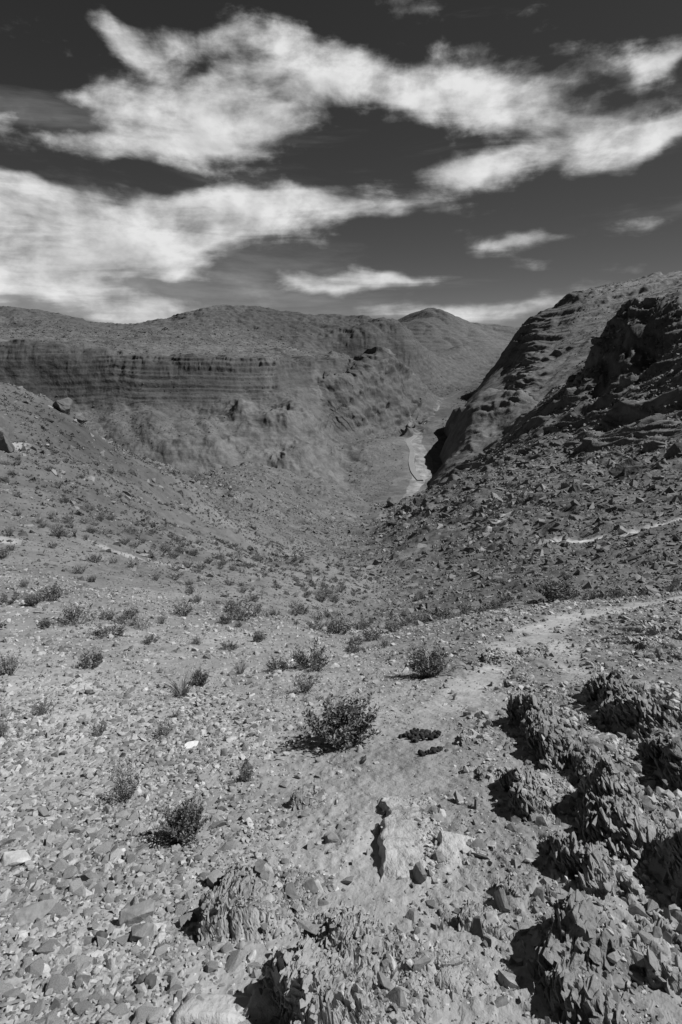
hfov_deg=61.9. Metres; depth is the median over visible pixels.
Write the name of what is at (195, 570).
shrub
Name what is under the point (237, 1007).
stone
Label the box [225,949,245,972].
stone
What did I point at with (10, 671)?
shrub
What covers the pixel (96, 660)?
shrub
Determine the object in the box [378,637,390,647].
shrub
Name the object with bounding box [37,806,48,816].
stone
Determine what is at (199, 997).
stone
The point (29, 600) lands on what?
shrub
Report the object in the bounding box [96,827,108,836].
stone
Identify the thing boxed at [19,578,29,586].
shrub
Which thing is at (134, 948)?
stone
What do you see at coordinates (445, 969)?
rock outcrop
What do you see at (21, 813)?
stone
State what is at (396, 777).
path
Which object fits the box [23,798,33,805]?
stone
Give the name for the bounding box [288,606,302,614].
shrub
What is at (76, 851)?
stone
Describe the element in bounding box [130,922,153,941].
boulder
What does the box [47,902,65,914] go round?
stone
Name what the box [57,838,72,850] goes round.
stone
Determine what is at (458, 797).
stone
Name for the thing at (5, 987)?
stone
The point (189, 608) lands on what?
shrub
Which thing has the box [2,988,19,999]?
stone
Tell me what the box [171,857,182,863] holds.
stone
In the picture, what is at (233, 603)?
shrub
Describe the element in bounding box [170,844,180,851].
stone
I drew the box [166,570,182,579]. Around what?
shrub
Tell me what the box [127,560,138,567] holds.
shrub
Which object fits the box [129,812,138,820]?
stone
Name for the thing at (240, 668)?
dry grass tuft
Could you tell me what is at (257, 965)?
stone
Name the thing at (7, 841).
stone
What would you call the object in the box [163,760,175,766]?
stone
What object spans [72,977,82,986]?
stone
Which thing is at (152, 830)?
stone
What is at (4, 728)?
shrub
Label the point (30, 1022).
stone
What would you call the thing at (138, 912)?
boulder
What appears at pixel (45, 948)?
stone
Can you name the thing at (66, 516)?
shrub
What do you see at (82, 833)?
stone
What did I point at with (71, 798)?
stone
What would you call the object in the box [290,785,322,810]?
rock outcrop
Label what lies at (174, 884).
rubble
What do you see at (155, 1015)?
stone
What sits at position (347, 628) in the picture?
shrub
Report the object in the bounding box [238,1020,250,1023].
stone
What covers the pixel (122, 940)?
stone
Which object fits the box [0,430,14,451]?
rock outcrop
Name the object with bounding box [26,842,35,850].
stone
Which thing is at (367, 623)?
shrub
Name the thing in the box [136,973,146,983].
cobble
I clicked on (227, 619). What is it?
shrub
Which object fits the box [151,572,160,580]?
shrub
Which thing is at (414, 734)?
dung heap
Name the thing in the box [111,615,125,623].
shrub
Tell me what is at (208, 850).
stone
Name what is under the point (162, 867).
stone
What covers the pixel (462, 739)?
rock outcrop
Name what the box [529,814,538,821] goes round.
stone
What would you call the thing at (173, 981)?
stone
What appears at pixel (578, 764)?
rock outcrop
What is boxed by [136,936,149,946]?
stone
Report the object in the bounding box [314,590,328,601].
shrub
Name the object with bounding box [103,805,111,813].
stone
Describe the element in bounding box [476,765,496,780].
rock outcrop
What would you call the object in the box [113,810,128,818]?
stone
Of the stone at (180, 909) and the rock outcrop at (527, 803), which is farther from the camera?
the rock outcrop at (527, 803)
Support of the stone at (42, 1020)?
on the ground
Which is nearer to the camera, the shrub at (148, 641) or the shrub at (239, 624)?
the shrub at (148, 641)
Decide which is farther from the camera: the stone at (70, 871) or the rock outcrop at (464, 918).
the stone at (70, 871)
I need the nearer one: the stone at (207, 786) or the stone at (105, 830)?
the stone at (105, 830)
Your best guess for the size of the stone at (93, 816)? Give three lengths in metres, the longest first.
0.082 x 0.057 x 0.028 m
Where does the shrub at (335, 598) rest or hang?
on the hill
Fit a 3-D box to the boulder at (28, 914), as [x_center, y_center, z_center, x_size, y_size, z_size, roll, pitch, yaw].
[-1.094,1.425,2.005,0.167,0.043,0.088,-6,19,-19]
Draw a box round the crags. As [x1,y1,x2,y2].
[0,296,681,602]
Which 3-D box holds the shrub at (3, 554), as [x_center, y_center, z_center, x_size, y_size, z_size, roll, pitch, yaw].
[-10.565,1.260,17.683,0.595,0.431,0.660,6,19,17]
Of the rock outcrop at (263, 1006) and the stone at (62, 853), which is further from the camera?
the stone at (62, 853)
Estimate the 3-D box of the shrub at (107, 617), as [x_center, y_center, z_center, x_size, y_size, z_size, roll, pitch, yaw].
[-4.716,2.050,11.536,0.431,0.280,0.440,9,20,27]
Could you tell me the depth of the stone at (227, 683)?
6.41 m
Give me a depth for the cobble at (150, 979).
1.59 m
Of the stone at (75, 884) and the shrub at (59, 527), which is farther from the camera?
the shrub at (59, 527)
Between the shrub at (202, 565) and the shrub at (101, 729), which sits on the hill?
the shrub at (202, 565)
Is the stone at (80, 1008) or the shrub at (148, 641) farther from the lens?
the shrub at (148, 641)
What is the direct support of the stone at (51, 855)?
on the ground
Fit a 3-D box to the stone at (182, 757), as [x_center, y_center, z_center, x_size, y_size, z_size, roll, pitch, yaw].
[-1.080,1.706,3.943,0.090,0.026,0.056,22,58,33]
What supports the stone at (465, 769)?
on the ground
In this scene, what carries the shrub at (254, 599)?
on the hill
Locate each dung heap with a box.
[398,728,441,742]
[418,746,442,756]
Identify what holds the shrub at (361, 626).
on the ground
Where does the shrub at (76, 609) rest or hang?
on the ground
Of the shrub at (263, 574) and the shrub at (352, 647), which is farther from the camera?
the shrub at (263, 574)
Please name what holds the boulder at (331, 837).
on the ground
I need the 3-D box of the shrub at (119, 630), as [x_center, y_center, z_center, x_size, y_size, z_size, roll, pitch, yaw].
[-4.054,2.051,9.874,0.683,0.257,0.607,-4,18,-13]
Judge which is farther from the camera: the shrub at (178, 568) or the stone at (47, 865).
the shrub at (178, 568)
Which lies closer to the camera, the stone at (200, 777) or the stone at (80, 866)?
the stone at (80, 866)
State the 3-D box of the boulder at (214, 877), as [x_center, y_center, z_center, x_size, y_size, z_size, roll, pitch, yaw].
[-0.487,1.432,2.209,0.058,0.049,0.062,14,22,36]
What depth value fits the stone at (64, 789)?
3.46 m
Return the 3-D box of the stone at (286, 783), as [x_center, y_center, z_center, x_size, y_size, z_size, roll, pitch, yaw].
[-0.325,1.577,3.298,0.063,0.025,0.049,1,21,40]
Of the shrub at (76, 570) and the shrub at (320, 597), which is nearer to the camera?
the shrub at (76, 570)
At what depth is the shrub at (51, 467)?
38.66 m
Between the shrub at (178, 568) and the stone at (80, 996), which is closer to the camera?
the stone at (80, 996)
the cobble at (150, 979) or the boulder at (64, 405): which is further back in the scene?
the boulder at (64, 405)
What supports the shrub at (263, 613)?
on the ground
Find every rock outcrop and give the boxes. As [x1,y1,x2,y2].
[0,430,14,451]
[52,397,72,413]
[73,415,87,422]
[172,993,268,1023]
[194,861,334,942]
[243,978,281,1021]
[261,900,462,1023]
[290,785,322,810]
[377,796,447,882]
[434,830,483,864]
[434,949,507,1000]
[455,899,516,943]
[456,728,481,745]
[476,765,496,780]
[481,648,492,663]
[496,871,523,897]
[497,764,579,821]
[506,693,636,773]
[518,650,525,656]
[534,888,670,1023]
[539,829,656,900]
[561,728,654,787]
[574,753,680,866]
[582,671,681,740]
[629,934,681,995]
[633,637,653,649]
[637,735,681,792]
[648,825,681,908]
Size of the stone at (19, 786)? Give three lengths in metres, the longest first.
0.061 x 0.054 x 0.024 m
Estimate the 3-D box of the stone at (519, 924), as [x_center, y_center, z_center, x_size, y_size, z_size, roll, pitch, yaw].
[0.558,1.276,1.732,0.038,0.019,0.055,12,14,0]
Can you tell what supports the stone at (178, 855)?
on the ground
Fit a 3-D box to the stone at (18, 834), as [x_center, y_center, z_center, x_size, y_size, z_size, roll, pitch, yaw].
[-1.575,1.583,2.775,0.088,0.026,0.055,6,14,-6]
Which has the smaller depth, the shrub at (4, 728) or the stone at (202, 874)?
the stone at (202, 874)
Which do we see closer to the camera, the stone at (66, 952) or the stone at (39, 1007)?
the stone at (39, 1007)
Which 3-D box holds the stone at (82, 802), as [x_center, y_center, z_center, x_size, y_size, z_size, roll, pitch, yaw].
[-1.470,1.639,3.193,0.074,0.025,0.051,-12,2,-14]
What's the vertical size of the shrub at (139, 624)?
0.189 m
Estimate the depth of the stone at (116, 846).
2.56 m
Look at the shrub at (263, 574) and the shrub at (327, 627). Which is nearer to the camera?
the shrub at (327, 627)
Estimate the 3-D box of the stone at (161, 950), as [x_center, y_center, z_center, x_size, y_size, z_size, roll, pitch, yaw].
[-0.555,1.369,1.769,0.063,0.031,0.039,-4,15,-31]
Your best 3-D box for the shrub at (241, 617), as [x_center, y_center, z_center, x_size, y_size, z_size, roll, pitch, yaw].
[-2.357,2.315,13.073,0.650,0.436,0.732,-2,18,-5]
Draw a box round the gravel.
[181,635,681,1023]
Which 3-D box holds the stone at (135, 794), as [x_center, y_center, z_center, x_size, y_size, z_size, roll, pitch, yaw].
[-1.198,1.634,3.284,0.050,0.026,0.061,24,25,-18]
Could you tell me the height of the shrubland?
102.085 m
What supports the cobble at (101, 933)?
on the rubble at (174, 884)
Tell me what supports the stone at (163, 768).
on the ground
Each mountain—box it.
[0,304,503,519]
[398,308,519,350]
[425,271,681,490]
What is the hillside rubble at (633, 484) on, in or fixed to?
on the mountainside
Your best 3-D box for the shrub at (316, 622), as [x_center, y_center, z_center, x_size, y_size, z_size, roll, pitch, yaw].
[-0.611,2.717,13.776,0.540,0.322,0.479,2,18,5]
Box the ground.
[0,573,681,1023]
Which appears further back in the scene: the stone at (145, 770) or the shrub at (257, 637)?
the shrub at (257, 637)
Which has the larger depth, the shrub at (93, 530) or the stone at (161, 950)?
the shrub at (93, 530)
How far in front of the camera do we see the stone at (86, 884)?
2.24 m
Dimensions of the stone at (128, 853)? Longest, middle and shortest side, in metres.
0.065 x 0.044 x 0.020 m
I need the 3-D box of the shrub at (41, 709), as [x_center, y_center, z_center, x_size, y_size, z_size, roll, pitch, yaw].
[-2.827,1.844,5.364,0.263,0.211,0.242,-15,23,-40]
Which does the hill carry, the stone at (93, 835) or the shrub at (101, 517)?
the shrub at (101, 517)
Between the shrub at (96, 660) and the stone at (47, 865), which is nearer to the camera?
the stone at (47, 865)
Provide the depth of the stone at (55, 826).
2.86 m
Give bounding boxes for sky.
[0,0,681,326]
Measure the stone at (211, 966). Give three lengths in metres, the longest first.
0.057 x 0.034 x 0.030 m
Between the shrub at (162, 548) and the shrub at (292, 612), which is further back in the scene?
the shrub at (162, 548)
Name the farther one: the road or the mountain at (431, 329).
the mountain at (431, 329)
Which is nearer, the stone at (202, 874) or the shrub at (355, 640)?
the stone at (202, 874)
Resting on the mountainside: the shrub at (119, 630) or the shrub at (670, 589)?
the shrub at (670, 589)
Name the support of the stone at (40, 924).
on the ground
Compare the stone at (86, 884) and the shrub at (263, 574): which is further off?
the shrub at (263, 574)
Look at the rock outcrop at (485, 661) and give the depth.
6.78 m
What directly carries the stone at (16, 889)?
on the ground
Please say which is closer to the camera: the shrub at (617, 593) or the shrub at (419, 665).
the shrub at (419, 665)
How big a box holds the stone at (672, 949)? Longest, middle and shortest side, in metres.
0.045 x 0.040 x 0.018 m
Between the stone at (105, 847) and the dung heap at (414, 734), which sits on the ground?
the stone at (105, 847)
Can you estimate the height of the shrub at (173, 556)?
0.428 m
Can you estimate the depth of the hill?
47.01 m
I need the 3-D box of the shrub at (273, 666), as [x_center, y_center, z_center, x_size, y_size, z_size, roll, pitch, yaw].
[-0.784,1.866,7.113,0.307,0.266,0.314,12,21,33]
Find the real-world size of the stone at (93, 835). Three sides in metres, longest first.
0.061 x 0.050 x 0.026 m
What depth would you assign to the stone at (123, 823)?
2.87 m
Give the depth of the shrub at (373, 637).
11.61 m
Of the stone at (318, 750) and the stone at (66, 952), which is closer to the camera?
the stone at (66, 952)
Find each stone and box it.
[0,823,6,830]
[0,837,15,845]
[0,879,10,887]
[0,982,13,1000]
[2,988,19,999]
[9,831,28,837]
[9,885,20,893]
[11,784,21,788]
[12,799,22,807]
[14,820,24,828]
[15,810,27,817]
[16,826,26,831]
[17,1020,37,1023]
[19,835,27,843]
[20,803,28,809]
[21,957,33,968]
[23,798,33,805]
[23,816,35,824]
[25,958,45,976]
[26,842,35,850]
[28,873,36,879]
[30,879,43,891]
[31,919,44,931]
[31,998,45,1016]
[34,785,44,790]
[34,825,48,834]
[36,939,64,954]
[36,1008,57,1023]
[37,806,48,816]
[38,859,48,866]
[38,862,53,867]
[39,893,57,900]
[43,779,52,786]
[43,850,56,856]
[44,974,68,996]
[44,1014,64,1023]
[46,834,54,844]
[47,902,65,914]
[49,997,61,1009]
[50,823,60,831]
[50,910,68,918]
[51,858,68,871]
[53,817,62,823]
[56,879,71,889]
[57,786,66,792]
[57,801,70,810]
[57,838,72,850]
[58,849,70,858]
[59,946,71,957]
[61,779,69,783]
[61,963,76,976]
[62,865,77,878]
[63,853,73,861]
[66,794,79,801]
[68,827,83,832]
[68,848,82,855]
[69,878,83,893]
[71,800,85,806]
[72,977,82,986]
[72,989,89,1002]
[73,886,85,897]
[73,955,92,971]
[73,999,92,1015]
[76,862,84,873]
[77,827,90,837]
[78,870,99,880]
[82,908,97,917]
[83,769,91,775]
[83,880,94,887]
[85,772,93,779]
[86,812,98,820]
[86,827,96,834]
[87,832,96,840]
[87,882,96,889]
[88,992,102,1001]
[90,913,101,923]
[91,883,103,893]
[92,921,98,929]
[94,842,112,853]
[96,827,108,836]
[97,936,113,947]
[97,999,110,1007]
[99,777,107,783]
[99,991,113,1001]
[103,781,114,786]
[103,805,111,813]
[106,882,114,890]
[106,923,115,934]
[109,848,123,861]
[110,844,118,852]
[111,872,121,880]
[111,1002,129,1015]
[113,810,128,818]
[114,933,129,945]
[118,819,129,827]
[124,851,136,856]
[126,808,133,815]
[126,895,138,902]
[127,854,135,863]
[128,790,138,798]
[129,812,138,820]
[129,823,137,829]
[129,875,144,886]
[130,800,139,807]
[130,866,139,872]
[130,896,138,905]
[130,944,139,954]
[132,827,148,836]
[133,1005,155,1023]
[135,843,147,851]
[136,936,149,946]
[138,865,154,872]
[141,768,148,773]
[143,1001,153,1006]
[145,915,152,922]
[146,1007,162,1023]
[147,757,156,761]
[148,762,157,766]
[148,827,158,833]
[154,944,171,955]
[158,767,168,770]
[159,863,166,871]
[161,839,175,848]
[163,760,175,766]
[164,972,175,981]
[169,977,184,994]
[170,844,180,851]
[171,853,183,860]
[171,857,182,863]
[174,904,186,915]
[175,900,191,906]
[179,755,188,759]
[179,912,197,927]
[184,741,198,748]
[192,834,201,843]
[196,995,204,1000]
[197,774,209,780]
[197,872,209,877]
[199,801,206,809]
[202,845,214,858]
[204,784,213,789]
[205,960,217,972]
[209,820,226,828]
[211,812,218,820]
[219,840,238,850]
[220,941,232,952]
[224,681,233,686]
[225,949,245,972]
[235,1004,240,1011]
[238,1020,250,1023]
[241,811,253,820]
[242,745,248,751]
[246,962,260,969]
[258,846,270,855]
[268,833,276,839]
[269,673,278,677]
[271,676,279,680]
[274,747,281,753]
[279,780,289,786]
[294,774,302,778]
[315,747,323,753]
[336,819,345,828]
[340,876,355,883]
[356,745,362,752]
[360,755,367,763]
[361,670,368,674]
[426,899,437,908]
[453,790,463,804]
[463,765,468,772]
[465,665,471,669]
[469,762,478,766]
[506,954,515,964]
[517,922,527,935]
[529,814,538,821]
[604,661,615,666]
[631,930,652,943]
[647,898,658,911]
[670,947,678,954]
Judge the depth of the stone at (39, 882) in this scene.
2.24 m
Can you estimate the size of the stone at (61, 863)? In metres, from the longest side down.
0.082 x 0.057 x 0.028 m
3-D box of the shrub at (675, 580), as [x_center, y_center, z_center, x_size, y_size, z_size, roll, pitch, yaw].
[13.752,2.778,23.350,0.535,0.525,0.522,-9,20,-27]
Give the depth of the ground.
3.32 m
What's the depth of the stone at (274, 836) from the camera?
2.59 m
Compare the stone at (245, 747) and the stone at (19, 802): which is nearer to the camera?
the stone at (19, 802)
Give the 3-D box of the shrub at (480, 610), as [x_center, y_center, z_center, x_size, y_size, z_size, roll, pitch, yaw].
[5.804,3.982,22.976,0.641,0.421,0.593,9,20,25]
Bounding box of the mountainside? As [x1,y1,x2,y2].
[371,290,681,627]
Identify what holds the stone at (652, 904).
on the ground
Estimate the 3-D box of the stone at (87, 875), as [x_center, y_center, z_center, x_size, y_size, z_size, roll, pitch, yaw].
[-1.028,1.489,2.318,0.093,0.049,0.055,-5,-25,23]
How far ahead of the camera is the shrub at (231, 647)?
9.00 m
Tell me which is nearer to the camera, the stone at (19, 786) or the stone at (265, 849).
the stone at (265, 849)
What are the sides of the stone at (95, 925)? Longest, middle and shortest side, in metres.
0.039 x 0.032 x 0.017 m
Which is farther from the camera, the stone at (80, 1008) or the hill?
the hill
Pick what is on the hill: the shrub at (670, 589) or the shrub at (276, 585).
the shrub at (276, 585)
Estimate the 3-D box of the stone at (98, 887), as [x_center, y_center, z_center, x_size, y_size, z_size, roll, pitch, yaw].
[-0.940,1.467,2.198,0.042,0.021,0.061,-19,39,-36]
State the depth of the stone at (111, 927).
1.90 m
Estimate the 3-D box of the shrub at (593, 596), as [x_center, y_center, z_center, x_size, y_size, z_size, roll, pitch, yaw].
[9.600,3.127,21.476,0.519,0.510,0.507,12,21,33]
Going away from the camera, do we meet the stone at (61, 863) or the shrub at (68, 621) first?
the stone at (61, 863)
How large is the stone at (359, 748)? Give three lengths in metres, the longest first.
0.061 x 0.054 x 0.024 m
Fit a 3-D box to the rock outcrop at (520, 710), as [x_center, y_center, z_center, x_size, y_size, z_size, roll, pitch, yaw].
[1.468,1.484,3.631,0.737,0.861,1.603,3,18,11]
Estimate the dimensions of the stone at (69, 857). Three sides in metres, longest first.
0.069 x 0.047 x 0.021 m
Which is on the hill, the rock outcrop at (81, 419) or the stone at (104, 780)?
the rock outcrop at (81, 419)
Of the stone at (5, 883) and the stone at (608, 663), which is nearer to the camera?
the stone at (5, 883)
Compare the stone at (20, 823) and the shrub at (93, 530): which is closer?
the stone at (20, 823)
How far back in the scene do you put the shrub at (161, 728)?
4.57 m
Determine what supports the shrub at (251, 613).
on the ground
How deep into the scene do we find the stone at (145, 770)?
3.70 m
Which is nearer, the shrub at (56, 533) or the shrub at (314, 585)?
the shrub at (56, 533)
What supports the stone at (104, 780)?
on the ground
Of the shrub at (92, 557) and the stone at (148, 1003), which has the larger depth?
the shrub at (92, 557)
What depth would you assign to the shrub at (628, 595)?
15.99 m
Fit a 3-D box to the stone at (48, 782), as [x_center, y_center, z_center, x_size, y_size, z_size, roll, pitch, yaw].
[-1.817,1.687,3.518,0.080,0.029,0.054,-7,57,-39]
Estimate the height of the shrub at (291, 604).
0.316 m
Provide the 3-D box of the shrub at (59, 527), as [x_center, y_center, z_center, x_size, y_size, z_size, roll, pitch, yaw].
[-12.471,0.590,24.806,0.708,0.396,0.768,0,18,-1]
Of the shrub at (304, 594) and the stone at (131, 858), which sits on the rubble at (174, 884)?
the stone at (131, 858)
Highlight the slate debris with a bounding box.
[352,607,681,1023]
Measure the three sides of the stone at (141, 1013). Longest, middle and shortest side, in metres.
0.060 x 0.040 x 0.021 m
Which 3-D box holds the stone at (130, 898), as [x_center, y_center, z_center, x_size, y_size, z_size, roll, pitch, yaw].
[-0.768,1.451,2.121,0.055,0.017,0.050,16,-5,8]
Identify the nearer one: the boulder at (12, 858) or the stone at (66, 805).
the boulder at (12, 858)
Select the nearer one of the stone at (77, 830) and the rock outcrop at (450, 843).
the rock outcrop at (450, 843)
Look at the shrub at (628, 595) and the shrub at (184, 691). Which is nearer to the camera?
the shrub at (184, 691)
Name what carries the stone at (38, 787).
on the rubble at (174, 884)
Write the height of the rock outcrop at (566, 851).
0.380 m
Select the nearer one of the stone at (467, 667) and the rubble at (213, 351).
the stone at (467, 667)
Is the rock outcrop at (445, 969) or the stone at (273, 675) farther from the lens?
the stone at (273, 675)
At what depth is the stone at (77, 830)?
2.79 m
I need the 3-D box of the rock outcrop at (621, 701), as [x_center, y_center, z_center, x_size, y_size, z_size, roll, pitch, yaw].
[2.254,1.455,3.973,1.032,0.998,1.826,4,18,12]
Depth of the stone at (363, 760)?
3.50 m
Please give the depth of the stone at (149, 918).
1.95 m
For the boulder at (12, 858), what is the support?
on the ground
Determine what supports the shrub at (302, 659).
on the ground
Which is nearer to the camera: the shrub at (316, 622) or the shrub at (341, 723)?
the shrub at (341, 723)
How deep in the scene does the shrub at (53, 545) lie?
20.94 m
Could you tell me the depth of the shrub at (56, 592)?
12.90 m
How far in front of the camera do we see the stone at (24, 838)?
2.69 m
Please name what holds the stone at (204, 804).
on the ground
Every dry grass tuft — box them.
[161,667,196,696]
[232,659,248,673]
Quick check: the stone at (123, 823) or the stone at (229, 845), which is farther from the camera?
the stone at (123, 823)
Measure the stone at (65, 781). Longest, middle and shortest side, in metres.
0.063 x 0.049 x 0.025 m
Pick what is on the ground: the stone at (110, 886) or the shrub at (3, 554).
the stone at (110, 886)
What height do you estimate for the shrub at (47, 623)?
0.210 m
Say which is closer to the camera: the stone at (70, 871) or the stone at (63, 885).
the stone at (63, 885)
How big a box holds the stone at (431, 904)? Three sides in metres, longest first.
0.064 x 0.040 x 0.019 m
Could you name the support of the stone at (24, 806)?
on the ground
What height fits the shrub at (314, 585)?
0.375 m
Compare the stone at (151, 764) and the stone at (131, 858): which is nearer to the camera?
the stone at (131, 858)
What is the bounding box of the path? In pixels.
[209,506,681,1023]
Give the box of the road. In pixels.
[406,406,439,479]
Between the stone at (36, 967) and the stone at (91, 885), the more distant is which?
the stone at (91, 885)
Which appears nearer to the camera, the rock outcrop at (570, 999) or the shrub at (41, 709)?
the rock outcrop at (570, 999)
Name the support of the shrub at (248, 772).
on the ground
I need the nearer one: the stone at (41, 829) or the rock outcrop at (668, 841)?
the rock outcrop at (668, 841)
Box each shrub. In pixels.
[0,544,12,557]
[0,588,22,603]
[0,651,24,676]
[0,717,8,736]
[3,525,13,535]
[7,544,15,550]
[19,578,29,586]
[21,593,42,605]
[25,694,55,714]
[35,581,64,600]
[35,617,53,628]
[43,464,54,470]
[47,520,62,529]
[47,541,57,548]
[50,525,65,536]
[58,604,99,626]
[60,597,85,621]
[62,512,73,519]
[71,565,85,573]
[77,646,103,667]
[86,553,101,562]
[86,718,106,735]
[87,525,95,532]
[87,575,96,581]
[88,621,127,638]
[93,513,104,521]
[98,604,118,619]
[102,757,144,801]
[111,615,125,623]
[119,605,139,618]
[120,611,143,625]
[125,527,137,533]
[127,539,140,547]
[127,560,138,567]
[134,619,150,630]
[141,633,160,644]
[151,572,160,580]
[153,791,210,843]
[155,615,166,623]
[156,716,172,736]
[158,545,169,552]
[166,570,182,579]
[167,560,181,569]
[168,548,178,557]
[171,597,193,616]
[171,708,181,717]
[183,560,193,567]
[185,584,195,593]
[189,667,209,685]
[190,634,202,643]
[192,567,201,572]
[192,593,201,601]
[195,561,205,568]
[205,556,212,563]
[217,639,236,649]
[219,611,232,623]
[220,596,241,611]
[223,578,234,585]
[224,602,249,620]
[232,599,262,616]
[235,620,242,626]
[235,759,258,781]
[243,561,252,568]
[247,593,258,601]
[251,631,266,642]
[255,608,267,616]
[256,569,268,576]
[266,652,288,671]
[271,581,282,588]
[288,599,303,607]
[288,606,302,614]
[290,637,328,671]
[290,671,320,692]
[293,605,309,614]
[297,689,381,750]
[302,590,312,597]
[306,617,324,629]
[308,580,316,587]
[309,608,325,619]
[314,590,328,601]
[325,618,338,631]
[326,614,345,633]
[329,593,339,602]
[329,615,353,635]
[342,642,361,652]
[349,632,366,643]
[354,617,370,629]
[359,617,371,626]
[362,626,381,640]
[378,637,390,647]
[384,620,401,631]
[399,617,411,626]
[404,640,458,677]
[406,613,428,623]
[434,608,454,618]
[459,604,476,613]
[476,604,490,611]
[488,599,502,608]
[498,593,510,601]
[532,577,581,601]
[589,587,602,598]
[602,590,623,598]
[608,588,621,597]
[619,589,637,596]
[634,590,653,595]
[663,582,677,591]
[670,573,681,581]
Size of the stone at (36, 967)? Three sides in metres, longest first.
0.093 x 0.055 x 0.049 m
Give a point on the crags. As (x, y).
(628, 466)
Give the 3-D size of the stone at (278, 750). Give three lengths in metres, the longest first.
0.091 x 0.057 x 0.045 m
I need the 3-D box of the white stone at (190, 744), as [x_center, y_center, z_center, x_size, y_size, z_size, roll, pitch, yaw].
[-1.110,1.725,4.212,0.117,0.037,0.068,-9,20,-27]
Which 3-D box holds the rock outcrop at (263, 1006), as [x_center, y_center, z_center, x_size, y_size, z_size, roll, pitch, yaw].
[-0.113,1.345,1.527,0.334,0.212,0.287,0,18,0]
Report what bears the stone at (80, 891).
on the ground
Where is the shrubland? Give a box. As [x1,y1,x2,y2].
[0,384,681,627]
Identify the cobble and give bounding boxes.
[95,930,107,939]
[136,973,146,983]
[143,973,156,988]
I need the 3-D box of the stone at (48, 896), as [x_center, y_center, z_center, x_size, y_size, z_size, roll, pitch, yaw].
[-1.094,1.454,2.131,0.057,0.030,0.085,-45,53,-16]
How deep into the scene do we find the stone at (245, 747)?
4.04 m
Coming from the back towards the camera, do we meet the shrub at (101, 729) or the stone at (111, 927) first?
the shrub at (101, 729)
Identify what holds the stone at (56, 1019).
on the ground
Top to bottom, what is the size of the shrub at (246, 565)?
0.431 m
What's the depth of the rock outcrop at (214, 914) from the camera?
1.89 m
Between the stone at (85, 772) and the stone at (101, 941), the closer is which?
the stone at (101, 941)
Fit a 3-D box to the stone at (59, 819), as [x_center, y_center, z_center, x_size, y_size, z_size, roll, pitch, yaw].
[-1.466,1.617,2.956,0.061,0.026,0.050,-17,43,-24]
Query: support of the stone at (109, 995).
on the ground
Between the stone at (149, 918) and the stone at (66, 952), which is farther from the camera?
the stone at (149, 918)
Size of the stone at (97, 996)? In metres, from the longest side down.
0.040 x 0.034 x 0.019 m
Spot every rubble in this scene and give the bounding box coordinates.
[0,279,663,502]
[0,290,681,633]
[0,566,681,1023]
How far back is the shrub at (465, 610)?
25.94 m
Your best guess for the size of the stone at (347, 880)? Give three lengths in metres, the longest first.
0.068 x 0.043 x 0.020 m
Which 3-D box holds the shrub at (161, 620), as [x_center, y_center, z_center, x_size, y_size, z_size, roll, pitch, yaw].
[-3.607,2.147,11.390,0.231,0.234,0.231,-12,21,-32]
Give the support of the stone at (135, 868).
on the ground
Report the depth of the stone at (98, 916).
1.98 m
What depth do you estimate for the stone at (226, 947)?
1.75 m
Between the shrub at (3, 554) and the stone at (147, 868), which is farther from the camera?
the shrub at (3, 554)
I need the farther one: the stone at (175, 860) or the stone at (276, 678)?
the stone at (276, 678)
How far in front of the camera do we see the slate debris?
1.99 m
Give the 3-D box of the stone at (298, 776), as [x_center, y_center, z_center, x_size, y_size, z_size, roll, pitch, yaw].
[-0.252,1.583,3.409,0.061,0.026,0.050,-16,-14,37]
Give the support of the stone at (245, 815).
on the ground
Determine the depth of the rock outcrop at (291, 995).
1.47 m
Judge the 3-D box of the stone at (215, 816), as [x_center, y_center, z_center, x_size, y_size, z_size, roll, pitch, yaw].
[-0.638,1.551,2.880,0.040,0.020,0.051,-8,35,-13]
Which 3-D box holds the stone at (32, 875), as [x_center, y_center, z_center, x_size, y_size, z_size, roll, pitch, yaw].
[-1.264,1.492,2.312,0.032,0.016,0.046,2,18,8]
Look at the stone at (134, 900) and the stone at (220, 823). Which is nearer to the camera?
the stone at (134, 900)
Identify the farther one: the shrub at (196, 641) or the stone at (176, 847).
the shrub at (196, 641)
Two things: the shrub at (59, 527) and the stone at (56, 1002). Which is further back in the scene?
the shrub at (59, 527)
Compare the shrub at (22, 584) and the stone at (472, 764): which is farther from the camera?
the shrub at (22, 584)
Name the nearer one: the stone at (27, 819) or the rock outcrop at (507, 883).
the rock outcrop at (507, 883)
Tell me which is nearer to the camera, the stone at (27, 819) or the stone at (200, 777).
the stone at (27, 819)
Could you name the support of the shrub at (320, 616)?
on the hill
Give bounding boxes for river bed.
[377,391,461,517]
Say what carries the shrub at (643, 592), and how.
on the mountainside
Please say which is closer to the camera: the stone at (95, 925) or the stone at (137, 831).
the stone at (95, 925)
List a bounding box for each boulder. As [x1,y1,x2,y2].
[1,850,31,867]
[7,899,57,926]
[118,899,155,926]
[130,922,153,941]
[206,870,223,887]
[242,757,254,768]
[325,832,338,843]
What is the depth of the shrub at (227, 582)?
21.92 m
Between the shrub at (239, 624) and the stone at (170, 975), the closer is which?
the stone at (170, 975)
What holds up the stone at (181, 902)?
on the ground
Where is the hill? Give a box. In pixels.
[0,382,372,627]
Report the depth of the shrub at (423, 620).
23.34 m

